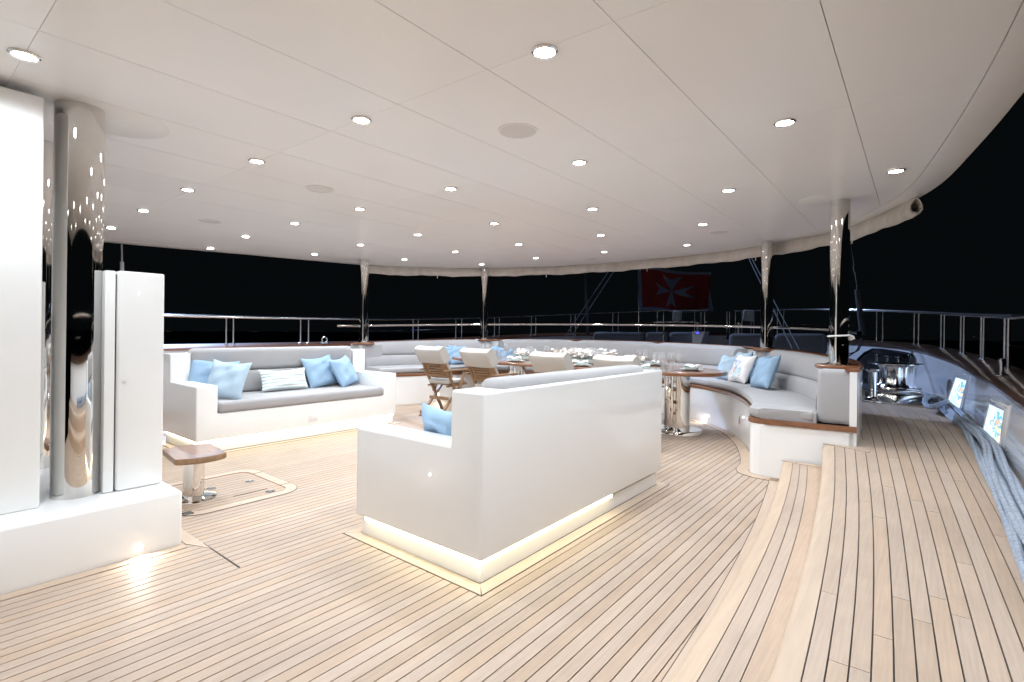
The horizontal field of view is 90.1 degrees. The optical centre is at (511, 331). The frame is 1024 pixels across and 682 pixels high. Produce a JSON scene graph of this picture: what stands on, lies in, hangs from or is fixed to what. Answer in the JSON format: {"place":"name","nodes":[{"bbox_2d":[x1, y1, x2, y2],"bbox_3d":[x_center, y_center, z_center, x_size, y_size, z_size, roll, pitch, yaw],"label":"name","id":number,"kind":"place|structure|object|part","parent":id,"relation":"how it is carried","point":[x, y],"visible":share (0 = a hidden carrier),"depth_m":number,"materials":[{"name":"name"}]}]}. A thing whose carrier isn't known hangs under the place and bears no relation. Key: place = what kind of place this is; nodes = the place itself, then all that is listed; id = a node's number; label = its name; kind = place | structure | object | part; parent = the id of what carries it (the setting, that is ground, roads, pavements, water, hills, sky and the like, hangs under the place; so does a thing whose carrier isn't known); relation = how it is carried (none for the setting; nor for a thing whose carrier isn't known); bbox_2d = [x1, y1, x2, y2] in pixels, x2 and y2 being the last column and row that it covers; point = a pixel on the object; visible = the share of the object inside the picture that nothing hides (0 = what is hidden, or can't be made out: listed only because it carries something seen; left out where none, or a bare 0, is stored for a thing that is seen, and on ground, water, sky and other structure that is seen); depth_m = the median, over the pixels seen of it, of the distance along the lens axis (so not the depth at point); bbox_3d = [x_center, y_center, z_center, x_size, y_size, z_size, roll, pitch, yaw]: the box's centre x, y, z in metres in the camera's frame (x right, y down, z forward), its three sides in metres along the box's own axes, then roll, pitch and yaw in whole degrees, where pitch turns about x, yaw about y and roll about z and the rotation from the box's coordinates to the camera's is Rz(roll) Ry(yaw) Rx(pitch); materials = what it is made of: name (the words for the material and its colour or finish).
{"place":"outdoors","nodes":[
{"label":"outdoors","id":0,"kind":"place"},
{"bbox_2d":[0,401,778,681],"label":"deck","id":1,"kind":"structure","parent":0,"point":[277,564],"depth_m":2.34,"materials":[{"name":"beige wood"}]},
{"bbox_2d":[0,468,181,594],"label":"plinth","id":2,"kind":"structure","parent":1,"relation":"on","point":[47,540],"depth_m":2.53,"materials":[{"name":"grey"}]},
{"bbox_2d":[0,86,43,514],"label":"deckhouse wall","id":3,"kind":"structure","parent":2,"relation":"on","point":[21,171],"depth_m":2.47,"materials":[{"name":"white paint"}]},
{"bbox_2d":[40,140,52,468],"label":"steel column","id":4,"kind":"structure","parent":2,"relation":"on","point":[46,304],"depth_m":3.23,"materials":[{"name":"silver metal"}]},
{"bbox_2d":[49,99,104,499],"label":"steel column","id":5,"kind":"structure","parent":2,"relation":"on","point":[78,196],"depth_m":2.67,"materials":[{"name":"silver metal"}]},
{"bbox_2d":[100,270,163,492],"bbox_3d":[-2.307,0.267,3.015,0.541,1.207,0.275,1,0,38],"label":"locker","id":6,"kind":"object","parent":2,"relation":"on","point":[131,413],"visible":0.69,"depth_m":2.84,"materials":[{"name":"grey"}]},
{"bbox_3d":[-2.290,0.267,3.037,0.541,1.207,0.220,1,0,38],"label":"door panel","id":7,"kind":"part","parent":6,"relation":"part of","materials":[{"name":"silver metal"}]},
{"bbox_2d":[162,443,226,503],"bbox_3d":[-2.239,1.001,3.595,0.310,0.328,0.500,1,0,-45],"label":"side table","id":8,"kind":"object","parent":1,"relation":"on","point":[192,459],"visible":0.93,"depth_m":3.54,"materials":[{"name":"brown wood"}]},
{"bbox_2d":[163,346,395,450],"bbox_3d":[-2.531,0.667,5.881,0.892,0.968,2.310,1,0,38],"label":"sofa","id":9,"kind":"object","parent":1,"relation":"on","point":[202,413],"visible":0.76,"depth_m":5.45,"materials":[{"name":"grey fabric"}]},
{"bbox_2d":[188,360,239,383],"bbox_3d":[-3.131,0.475,5.351,0.460,0.400,0.164,8,-24,-29],"label":"pillow","id":10,"kind":"object","parent":9,"relation":"on","point":[200,370],"visible":0.23,"depth_m":5.27,"materials":[{"name":"blue fabric"}]},
{"bbox_2d":[206,359,251,398],"bbox_3d":[-2.878,0.481,5.161,0.380,0.420,0.160,6,-29,-6],"label":"pillow","id":11,"kind":"object","parent":9,"relation":"on","point":[228,379],"visible":0.9,"depth_m":5.11,"materials":[{"name":"blue fabric"}]},
{"bbox_2d":[258,367,308,391],"bbox_3d":[-2.620,0.545,5.881,0.156,0.260,0.560,-24,-15,35],"label":"pillow","id":12,"kind":"object","parent":9,"relation":"on","point":[283,380],"visible":1,"depth_m":5.81,"materials":[{"name":"fabric"}]},
{"bbox_2d":[301,354,337,387],"bbox_3d":[-2.364,0.485,6.309,0.164,0.400,0.420,-25,-8,33],"label":"pillow","id":13,"kind":"object","parent":9,"relation":"on","point":[318,372],"visible":0.89,"depth_m":6.22,"materials":[{"name":"blue fabric"}]},
{"bbox_2d":[328,355,358,386],"bbox_3d":[-2.120,0.496,6.459,0.162,0.400,0.420,-27,0,11],"label":"pillow","id":14,"kind":"object","parent":9,"relation":"on","point":[343,370],"visible":0.98,"depth_m":6.34,"materials":[{"name":"blue fabric"}]},
{"bbox_2d":[414,345,467,415],"bbox_3d":[-0.981,0.683,7.168,0.526,0.985,0.626,1,0,36],"label":"dining chair","id":15,"kind":"object","parent":1,"relation":"on","point":[433,360],"visible":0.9,"depth_m":7.04,"materials":[{"name":"white fabric"}]},
{"bbox_2d":[163,332,728,352],"bbox_3d":[-2.083,0.656,9.441,17.132,1.460,3.159,1,0,-37],"label":"bulwark","id":16,"kind":"object","parent":1,"relation":"on","point":[717,338],"visible":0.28,"depth_m":9.73,"materials":[{"name":"white paint"}]},
{"bbox_2d":[319,336,329,343],"bbox_3d":[-3.328,0.144,9.075,0.080,0.134,0.160,1,0,38],"label":"fairlead ring","id":17,"kind":"object","parent":16,"relation":"on","point":[323,342],"visible":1,"depth_m":9.05,"materials":[{"name":"silver metal"}]},
{"bbox_2d":[164,309,707,344],"bbox_3d":[-2.085,-0.232,9.640,16.418,0.912,2.585,1,0,-37],"label":"hull railing","id":18,"kind":"object","parent":16,"relation":"on","point":[225,317],"visible":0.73,"depth_m":10.34,"materials":[{"name":"silver metal"}]},
{"bbox_2d":[672,311,681,320],"bbox_3d":[4.338,-0.412,13.417,0.240,0.260,0.060,7,4,38],"label":"rail board","id":19,"kind":"object","parent":18,"relation":"hanging from","point":[677,315],"visible":1,"depth_m":13.38,"materials":[{"name":"white plastic"}]},
{"bbox_2d":[637,268,713,331],"bbox_3d":[4.734,-1.008,14.806,2.231,2.793,0.239,1,0,4],"label":"ensign","id":20,"kind":"object","parent":16,"relation":"attached to","point":[660,289],"visible":0.97,"depth_m":14.81,"materials":[{"name":"fabric"}]},
{"bbox_2d":[726,312,727,336],"bbox_3d":[5.599,-0.202,13.316,0.068,0.645,0.066,1,0,38],"label":"gate post","id":21,"kind":"object","parent":16,"relation":"on","point":[726,321],"visible":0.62,"depth_m":13.31,"materials":[{"name":"silver metal"}]},
{"bbox_2d":[459,348,518,386],"bbox_3d":[-0.299,0.699,6.627,0.526,0.986,0.626,1,0,38],"label":"dining chair","id":22,"kind":"object","parent":1,"relation":"on","point":[480,364],"visible":0.52,"depth_m":6.45,"materials":[{"name":"white fabric"}]},
{"bbox_2d":[356,365,661,583],"bbox_3d":[0.134,0.731,3.565,1.012,0.968,2.160,1,0,38],"label":"sofa","id":23,"kind":"object","parent":1,"relation":"on","point":[510,471],"visible":1,"depth_m":2.78,"materials":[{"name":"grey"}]},
{"bbox_2d":[421,403,451,435],"bbox_3d":[-0.387,0.578,2.967,0.360,0.310,0.158,1,13,44],"label":"pillow","id":24,"kind":"object","parent":23,"relation":"on","point":[436,420],"visible":0.39,"depth_m":2.92,"materials":[{"name":"blue fabric"}]},
{"bbox_2d":[529,351,573,372],"bbox_3d":[0.570,0.718,5.935,0.526,0.986,0.626,1,0,40],"label":"dining chair","id":25,"kind":"object","parent":1,"relation":"on","point":[542,362],"visible":0.24,"depth_m":5.71,"materials":[{"name":"beige fabric"}]},
{"bbox_2d":[452,356,727,436],"bbox_3d":[0.802,0.814,7.210,4.240,0.800,1.440,1,0,38],"label":"dining table","id":26,"kind":"object","parent":1,"relation":"on","point":[676,403],"visible":0.44,"depth_m":6.12,"materials":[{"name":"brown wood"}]},
{"bbox_2d":[506,359,524,361],"bbox_3d":[0.048,0.399,7.187,0.284,0.036,0.284,1,0,38],"label":"dinner plate","id":27,"kind":"object","parent":26,"relation":"on","point":[515,360],"visible":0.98,"depth_m":7.12,"materials":[{"name":"grey ceramic"}]},
{"bbox_2d":[507,356,521,358],"bbox_3d":[0.033,0.364,7.200,0.200,0.052,0.129,1,0,16],"label":"napkin","id":28,"kind":"object","parent":27,"relation":"on","point":[517,357],"visible":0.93,"depth_m":7.17,"materials":[{"name":"white fabric"}]},
{"bbox_2d":[513,348,536,359],"bbox_3d":[0.211,0.329,7.586,0.393,0.177,0.274,1,0,38],"label":"flower arrangement","id":29,"kind":"object","parent":26,"relation":"on","point":[522,351],"visible":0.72,"depth_m":7.54,"materials":[{"name":"grey plant"}]},
{"bbox_2d":[573,363,590,365],"bbox_3d":[0.885,0.417,6.522,0.284,0.036,0.284,1,0,38],"label":"dinner plate","id":30,"kind":"object","parent":26,"relation":"on","point":[582,364],"visible":0.88,"depth_m":6.45,"materials":[{"name":"grey ceramic"}]},
{"bbox_2d":[572,360,587,363],"bbox_3d":[0.870,0.383,6.534,0.200,0.052,0.129,1,0,16],"label":"napkin","id":31,"kind":"object","parent":30,"relation":"on","point":[581,362],"visible":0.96,"depth_m":6.50,"materials":[{"name":"white fabric"}]},
{"bbox_2d":[551,347,618,363],"bbox_3d":[0.970,0.321,7.045,0.998,0.226,0.270,1,0,38],"label":"flower arrangement","id":32,"kind":"object","parent":26,"relation":"on","point":[580,352],"visible":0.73,"depth_m":6.98,"materials":[{"name":"grey plant"}]},
{"bbox_2d":[622,354,647,364],"bbox_3d":[1.557,0.366,6.485,0.368,0.163,0.227,1,0,38],"label":"flower arrangement","id":33,"kind":"object","parent":26,"relation":"on","point":[642,358],"visible":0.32,"depth_m":6.42,"materials":[{"name":"grey plant"}]},
{"bbox_2d":[650,362,667,365],"bbox_3d":[1.960,0.435,6.894,0.284,0.036,0.284,1,0,38],"label":"dinner plate","id":34,"kind":"object","parent":26,"relation":"on","point":[657,364],"visible":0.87,"depth_m":6.83,"materials":[{"name":"grey ceramic"}]},
{"bbox_2d":[679,367,703,370],"bbox_3d":[2.148,0.442,6.118,0.284,0.036,0.284,1,0,38],"label":"dinner plate","id":35,"kind":"object","parent":26,"relation":"on","point":[691,369],"visible":0.97,"depth_m":6.06,"materials":[{"name":"grey ceramic"}]},
{"bbox_2d":[684,364,702,367],"bbox_3d":[2.164,0.408,6.106,0.129,0.052,0.200,1,0,-29],"label":"napkin","id":36,"kind":"object","parent":35,"relation":"on","point":[692,365],"visible":0.99,"depth_m":6.08,"materials":[{"name":"white fabric"}]},
{"bbox_2d":[350,339,863,477],"bbox_3d":[1.030,0.708,7.416,6.900,1.147,3.345,1,0,38],"label":"curved bench","id":37,"kind":"object","parent":1,"relation":"on","point":[805,406],"visible":0.67,"depth_m":5.88,"materials":[{"name":"grey fabric"}]},
{"bbox_2d":[358,259,368,341],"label":"steel pillar","id":38,"kind":"structure","parent":37,"relation":"on","point":[363,299],"depth_m":8.24,"materials":[{"name":"silver metal"}]},
{"bbox_2d":[437,345,455,363],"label":"pillow","id":39,"kind":"object","parent":37,"relation":"on","point":[449,350],"visible":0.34,"depth_m":8.97,"materials":[{"name":"blue fabric"}]},
{"bbox_2d":[448,345,465,364],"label":"pillow","id":40,"kind":"object","parent":37,"relation":"on","point":[455,351],"visible":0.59,"depth_m":9.01,"materials":[{"name":"blue fabric"}]},
{"bbox_2d":[479,267,488,338],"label":"steel pillar","id":41,"kind":"structure","parent":37,"relation":"on","point":[484,303],"depth_m":9.34,"materials":[{"name":"silver metal"}]},
{"bbox_2d":[481,345,497,353],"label":"pillow","id":42,"kind":"object","parent":37,"relation":"on","point":[494,348],"visible":0.17,"depth_m":9.21,"materials":[{"name":"blue fabric"}]},
{"bbox_2d":[497,347,514,355],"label":"pillow","id":43,"kind":"object","parent":37,"relation":"on","point":[501,352],"visible":0.47,"depth_m":9.15,"materials":[{"name":"blue fabric"}]},
{"bbox_2d":[336,323,861,341],"bbox_3d":[0.954,-0.005,7.543,6.937,0.299,3.188,1,0,34],"label":"grab rail","id":44,"kind":"object","parent":37,"relation":"on","point":[858,332],"visible":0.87,"depth_m":8.50,"materials":[{"name":"silver metal"}]},
{"bbox_2d":[716,355,739,379],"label":"pillow","id":45,"kind":"object","parent":37,"relation":"on","point":[726,363],"visible":0.63,"depth_m":6.92,"materials":[{"name":"blue fabric"}]},
{"bbox_2d":[728,354,756,383],"bbox_3d":[2.988,0.476,6.643,0.164,0.400,0.400,25,-2,-5],"label":"pillow","id":46,"kind":"object","parent":37,"relation":"on","point":[741,369],"visible":1,"depth_m":6.52,"materials":[{"name":"fabric"}]},
{"bbox_2d":[735,351,752,356],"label":"pillow","id":47,"kind":"object","parent":37,"relation":"on","point":[750,354],"visible":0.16,"depth_m":6.71,"materials":[{"name":"blue fabric"}]},
{"bbox_2d":[746,355,771,382],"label":"pillow","id":48,"kind":"object","parent":37,"relation":"on","point":[754,368],"visible":0.27,"depth_m":6.46,"materials":[{"name":"blue fabric"}]},
{"bbox_2d":[750,355,780,388],"bbox_3d":[2.961,0.469,5.981,0.164,0.420,0.400,24,-5,2],"label":"pillow","id":49,"kind":"object","parent":37,"relation":"on","point":[766,369],"visible":0.99,"depth_m":5.85,"materials":[{"name":"blue fabric"}]},
{"bbox_2d":[759,240,775,348],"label":"steel pillar","id":50,"kind":"structure","parent":37,"relation":"on","point":[767,293],"depth_m":6.45,"materials":[{"name":"white metal"}]},
{"bbox_2d":[824,199,852,364],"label":"steel pillar","id":51,"kind":"structure","parent":37,"relation":"on","point":[839,284],"depth_m":4.31,"materials":[{"name":"white metal"}]},
{"bbox_2d":[827,334,854,340],"bbox_3d":[2.794,0.047,4.370,0.172,0.054,0.172,1,0,-15],"label":"tied line","id":52,"kind":"object","parent":51,"relation":"attached to","point":[851,337],"visible":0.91,"depth_m":4.31,"materials":[{"name":"white fabric"}]},
{"bbox_2d":[592,354,663,387],"bbox_3d":[1.223,0.732,5.404,0.526,0.986,0.626,1,0,44],"label":"dining chair","id":53,"kind":"object","parent":1,"relation":"on","point":[599,360],"visible":0.09,"depth_m":5.20,"materials":[{"name":"beige fabric"}]},
{"bbox_2d":[671,460,821,681],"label":"step","id":54,"kind":"object","parent":1,"relation":"on","point":[739,639],"visible":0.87,"depth_m":2.06,"materials":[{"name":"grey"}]},
{"bbox_2d":[0,0,1023,267],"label":"ceiling","id":55,"kind":"structure","parent":0,"point":[660,116],"depth_m":2.72,"materials":[{"name":"beige paint"}]},
{"bbox_2d":[7,47,40,62],"bbox_3d":[-2.105,-1.193,2.208,0.108,0.012,0.108,1,0,38],"label":"ceiling light","id":56,"kind":"object","parent":55,"relation":"attached to","point":[24,55],"visible":1,"depth_m":2.20,"materials":[{"name":"silver metal"}]},
{"bbox_2d":[120,243,123,270],"bbox_3d":[-5.059,-0.858,6.641,0.044,1.254,0.054,1,0,38],"label":"whip aerial","id":57,"kind":"object","parent":55,"relation":"attached to","point":[121,265],"visible":0.3,"depth_m":6.62,"materials":[{"name":"grey metal"}]},
{"bbox_2d":[136,209,149,212],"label":"ceiling light","id":58,"kind":"object","parent":55,"relation":"attached to","point":[143,210],"visible":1,"depth_m":5.01,"materials":[{"name":"silver metal"}]},
{"bbox_2d":[180,188,194,191],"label":"ceiling light","id":59,"kind":"object","parent":55,"relation":"attached to","point":[187,189],"visible":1,"depth_m":4.32,"materials":[{"name":"silver metal"}]},
{"bbox_2d":[197,219,221,223],"bbox_3d":[-3.274,-1.193,5.538,0.236,0.006,0.236,1,0,38],"label":"ceiling speaker","id":60,"kind":"object","parent":55,"relation":"attached to","point":[208,221],"visible":1,"depth_m":5.52,"materials":[{"name":"white plastic"}]},
{"bbox_2d":[248,158,264,164],"bbox_3d":[-1.793,-1.197,3.593,0.108,0.012,0.108,1,0,38],"label":"ceiling light","id":61,"kind":"object","parent":55,"relation":"attached to","point":[256,161],"visible":1,"depth_m":3.58,"materials":[{"name":"silver metal"}]},
{"bbox_2d":[305,185,334,193],"bbox_3d":[-1.623,-1.202,4.318,0.236,0.006,0.236,1,0,38],"label":"ceiling speaker","id":62,"kind":"object","parent":55,"relation":"attached to","point":[319,189],"visible":1,"depth_m":4.31,"materials":[{"name":"white"}]},
{"bbox_2d":[354,207,365,210],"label":"ceiling light","id":63,"kind":"object","parent":55,"relation":"attached to","point":[359,208],"visible":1,"depth_m":4.97,"materials":[{"name":"silver metal"}]},
{"bbox_2d":[351,115,370,124],"bbox_3d":[-0.840,-1.180,2.850,0.108,0.012,0.108,1,0,38],"label":"ceiling light","id":64,"kind":"object","parent":55,"relation":"attached to","point":[361,119],"visible":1,"depth_m":2.84,"materials":[{"name":"silver metal"}]},
{"bbox_2d":[444,186,456,190],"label":"ceiling light","id":65,"kind":"object","parent":55,"relation":"attached to","point":[449,188],"visible":1,"depth_m":4.23,"materials":[{"name":"silver metal"}]},
{"bbox_2d":[498,123,537,138],"bbox_3d":[0.035,-1.168,2.978,0.236,0.006,0.236,1,0,38],"label":"ceiling speaker","id":66,"kind":"object","parent":55,"relation":"attached to","point":[517,130],"visible":1,"depth_m":2.96,"materials":[{"name":"white"}]},
{"bbox_2d":[531,43,557,59],"bbox_3d":[0.134,-1.147,2.096,0.108,0.012,0.108,1,0,38],"label":"ceiling light","id":67,"kind":"object","parent":55,"relation":"attached to","point":[544,51],"visible":1,"depth_m":2.08,"materials":[{"name":"silver metal"}]},
{"bbox_2d":[572,159,586,165],"bbox_3d":[0.464,-1.163,3.515,0.108,0.012,0.108,1,0,38],"label":"ceiling light","id":68,"kind":"object","parent":55,"relation":"attached to","point":[579,162],"visible":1,"depth_m":3.50,"materials":[{"name":"silver metal"}]},
{"bbox_2d":[587,207,597,210],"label":"ceiling light","id":69,"kind":"object","parent":55,"relation":"attached to","point":[592,208],"visible":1,"depth_m":4.88,"materials":[{"name":"silver metal"}]},
{"bbox_2d":[369,196,922,277],"bbox_3d":[1.205,-1.075,7.536,7.553,0.254,2.769,1,0,38],"label":"canvas roll","id":70,"kind":"object","parent":55,"relation":"hanging from","point":[908,210],"visible":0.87,"depth_m":7.90,"materials":[{"name":"white fabric"}]},
{"bbox_2d":[709,230,729,234],"bbox_3d":[2.418,-1.160,5.963,0.236,0.006,0.236,1,0,38],"label":"ceiling speaker","id":71,"kind":"object","parent":55,"relation":"attached to","point":[719,232],"visible":1,"depth_m":5.95,"materials":[{"name":"white plastic"}]},
{"bbox_2d":[721,188,735,192],"bbox_3d":[1.749,-1.141,4.129,0.108,0.012,0.108,1,0,38],"label":"ceiling light","id":72,"kind":"object","parent":55,"relation":"attached to","point":[727,190],"visible":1,"depth_m":4.11,"materials":[{"name":"silver metal"}]},
{"bbox_2d":[773,118,795,127],"bbox_3d":[1.464,-1.121,2.743,0.108,0.012,0.108,1,0,38],"label":"ceiling light","id":73,"kind":"object","parent":55,"relation":"attached to","point":[783,122],"visible":1,"depth_m":2.73,"materials":[{"name":"silver metal"}]},
{"bbox_2d":[886,168,905,173],"bbox_3d":[2.630,-1.101,3.503,0.108,0.012,0.108,1,0,38],"label":"ceiling light","id":74,"kind":"object","parent":55,"relation":"attached to","point":[896,171],"visible":1,"depth_m":3.49,"materials":[{"name":"silver metal"}]},
{"bbox_2d":[104,93,1023,340],"label":"sky","id":75,"kind":"structure","parent":0,"point":[964,251],"materials":[{"name":"black"}]},
{"bbox_2d":[164,332,1023,369],"bbox_3d":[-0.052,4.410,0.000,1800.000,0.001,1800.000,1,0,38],"label":"sea","id":76,"kind":"structure","parent":0,"point":[994,350],"depth_m":290.07,"materials":[{"name":"black liquid"}]},
{"bbox_2d":[850,241,865,334],"bbox_3d":[6.051,-1.042,8.996,0.309,2.204,0.088,1,0,38],"label":"hydraulic backstay","id":77,"kind":"object","parent":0,"point":[859,307],"visible":0.75,"depth_m":8.93,"materials":[{"name":"grey metal"}]},
{"bbox_2d":[768,388,1023,681],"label":"side deck","id":78,"kind":"structure","parent":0,"point":[910,572],"depth_m":1.92,"materials":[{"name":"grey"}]},
{"bbox_2d":[862,368,884,403],"bbox_3d":[4.818,0.714,6.830,0.320,0.455,0.320,1,0,38],"label":"bollard","id":79,"kind":"object","parent":78,"relation":"on","point":[871,397],"visible":0.85,"depth_m":6.78,"materials":[{"name":"silver metal"}]},
{"bbox_2d":[726,337,1023,488],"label":"bulwark","id":80,"kind":"object","parent":78,"relation":"on","point":[937,371],"visible":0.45,"depth_m":5.32,"materials":[{"name":"white paint"}]},
{"bbox_2d":[735,309,1023,370],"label":"hull railing","id":81,"kind":"object","parent":80,"relation":"on","point":[1006,343],"visible":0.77,"depth_m":6.86,"materials":[{"name":"silver metal"}]},
{"bbox_2d":[743,310,753,320],"bbox_3d":[5.617,-0.385,12.145,0.240,0.260,0.060,7,4,38],"label":"rail board","id":82,"kind":"object","parent":81,"relation":"hanging from","point":[748,315],"visible":1,"depth_m":12.12,"materials":[{"name":"white plastic"}]},
{"bbox_2d":[849,338,862,355],"bbox_3d":[5.044,0.227,7.485,0.066,0.269,0.812,1,0,45],"label":"hanging cable","id":83,"kind":"object","parent":81,"relation":"hanging from","point":[858,347],"visible":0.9,"depth_m":7.54,"materials":[{"name":"black plastic"}]},
{"bbox_2d":[857,348,913,378],"bbox_3d":[6.661,0.621,9.166,0.176,0.641,2.023,1,0,15],"label":"fairlead","id":84,"kind":"object","parent":80,"relation":"attached to","point":[876,354],"visible":0.61,"depth_m":9.25,"materials":[{"name":"black"}]},
{"bbox_2d":[946,372,970,410],"bbox_3d":[5.264,0.717,6.046,0.030,0.491,1.637,1,0,33],"label":"port window","id":85,"kind":"structure","parent":80,"relation":"attached to","point":[957,392],"depth_m":6.00,"materials":[{"name":"white paint"}]},
{"bbox_2d":[981,397,1009,451],"bbox_3d":[3.895,0.739,4.148,0.024,0.478,1.764,1,0,38],"label":"port window","id":86,"kind":"structure","parent":80,"relation":"attached to","point":[994,423],"depth_m":3.98,"materials":[{"name":"white paint"}]},
{"bbox_2d":[994,358,1009,375],"bbox_3d":[4.248,0.302,4.433,0.100,0.157,0.100,1,0,38],"label":"cleat","id":87,"kind":"object","parent":80,"relation":"attached to","point":[1001,362],"visible":1,"depth_m":4.42,"materials":[{"name":"silver metal"}]},
{"bbox_2d":[865,361,925,404],"bbox_3d":[5.158,0.673,6.880,0.670,0.535,0.670,1,0,38],"label":"mooring winch","id":88,"kind":"object","parent":78,"relation":"on","point":[897,385],"visible":0.88,"depth_m":6.68,"materials":[{"name":"silver metal"}]},
{"bbox_2d":[928,399,1023,584],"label":"mooring rope","id":89,"kind":"object","parent":78,"relation":"on","point":[1016,544],"visible":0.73,"depth_m":2.59,"materials":[{"name":"fabric"}]},
{"bbox_2d":[931,400,1023,518],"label":"mooring rope","id":90,"kind":"object","parent":78,"relation":"on","point":[1005,481],"visible":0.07,"depth_m":3.06,"materials":[{"name":"fabric"}]},
{"bbox_2d":[925,392,1023,516],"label":"mooring rope","id":91,"kind":"object","parent":90,"relation":"on","point":[1016,488],"visible":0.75,"depth_m":3.24,"materials":[{"name":"fabric"}]},
{"bbox_2d":[922,394,949,408],"bbox_3d":[5.075,0.830,6.121,0.267,0.094,1.140,1,0,38],"label":"mooring rope","id":92,"kind":"object","parent":91,"relation":"on","point":[941,403],"visible":0.98,"depth_m":5.88,"materials":[{"name":"fabric"}]},
{"bbox_2d":[926,394,1023,543],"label":"mooring rope","id":93,"kind":"object","parent":90,"relation":"on","point":[1012,511],"visible":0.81,"depth_m":2.86,"materials":[{"name":"fabric"}]},
{"bbox_2d":[991,447,1005,479],"bbox_3d":[3.189,0.888,3.404,0.262,0.066,9.310,1,0,37],"label":"mooring rope","id":94,"kind":"object","parent":78,"relation":"on","point":[997,463],"visible":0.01,"depth_m":3.38,"materials":[{"name":"fabric"}]},
{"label":"aft deck","id":95,"kind":"structure","parent":0,"visible":0},
{"bbox_2d":[565,272,607,336],"bbox_3d":[2.222,-1.169,13.093,2.334,2.605,0.020,1,0,-38],"label":"stay wire","id":96,"kind":"object","parent":95,"relation":"attached to","point":[587,303],"visible":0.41,"depth_m":12.84,"materials":[{"name":"grey metal"}]},
{"bbox_2d":[572,272,613,334],"bbox_3d":[2.391,-1.236,12.960,2.340,2.662,0.020,1,0,-37],"label":"stay wire","id":97,"kind":"object","parent":95,"relation":"attached to","point":[593,302],"visible":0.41,"depth_m":12.70,"materials":[{"name":"grey metal"}]},
{"bbox_2d":[594,332,691,342],"bbox_3d":[2.605,0.457,11.094,2.568,0.932,1.460,1,0,38],"label":"sun pad","id":98,"kind":"object","parent":95,"relation":"on","point":[684,337],"visible":0.28,"depth_m":11.47,"materials":[{"name":"grey fabric"}]},
{"bbox_2d":[692,331,708,343],"bbox_3d":[3.913,0.219,10.608,0.260,0.450,0.318,1,0,38],"label":"side console","id":99,"kind":"object","parent":95,"relation":"on","point":[699,337],"visible":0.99,"depth_m":10.52,"materials":[{"name":"white paint"}]},
{"bbox_2d":[736,322,740,332],"bbox_3d":[5.401,0.120,12.184,0.120,0.700,0.120,1,0,38],"label":"stern bollard","id":100,"kind":"object","parent":95,"relation":"on","point":[738,330],"visible":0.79,"depth_m":12.14,"materials":[{"name":"white metal"}]},
{"bbox_2d":[729,333,826,353],"bbox_3d":[4.584,0.484,9.138,1.724,0.923,1.460,1,0,38],"label":"sun pad","id":101,"kind":"object","parent":95,"relation":"on","point":[816,343],"visible":0.29,"depth_m":9.35,"materials":[{"name":"grey fabric"}]},
{"bbox_2d":[748,258,792,348],"bbox_3d":[4.671,-1.042,9.710,0.020,2.642,3.464,1,0,9],"label":"stay wire","id":102,"kind":"object","parent":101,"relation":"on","point":[773,308],"visible":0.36,"depth_m":8.69,"materials":[{"name":"grey metal"}]},
{"bbox_2d":[751,258,799,349],"bbox_3d":[4.707,-1.076,9.681,0.020,2.734,3.518,1,0,7],"label":"stay wire","id":103,"kind":"object","parent":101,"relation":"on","point":[779,310],"visible":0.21,"depth_m":8.64,"materials":[{"name":"grey metal"}]}
]}

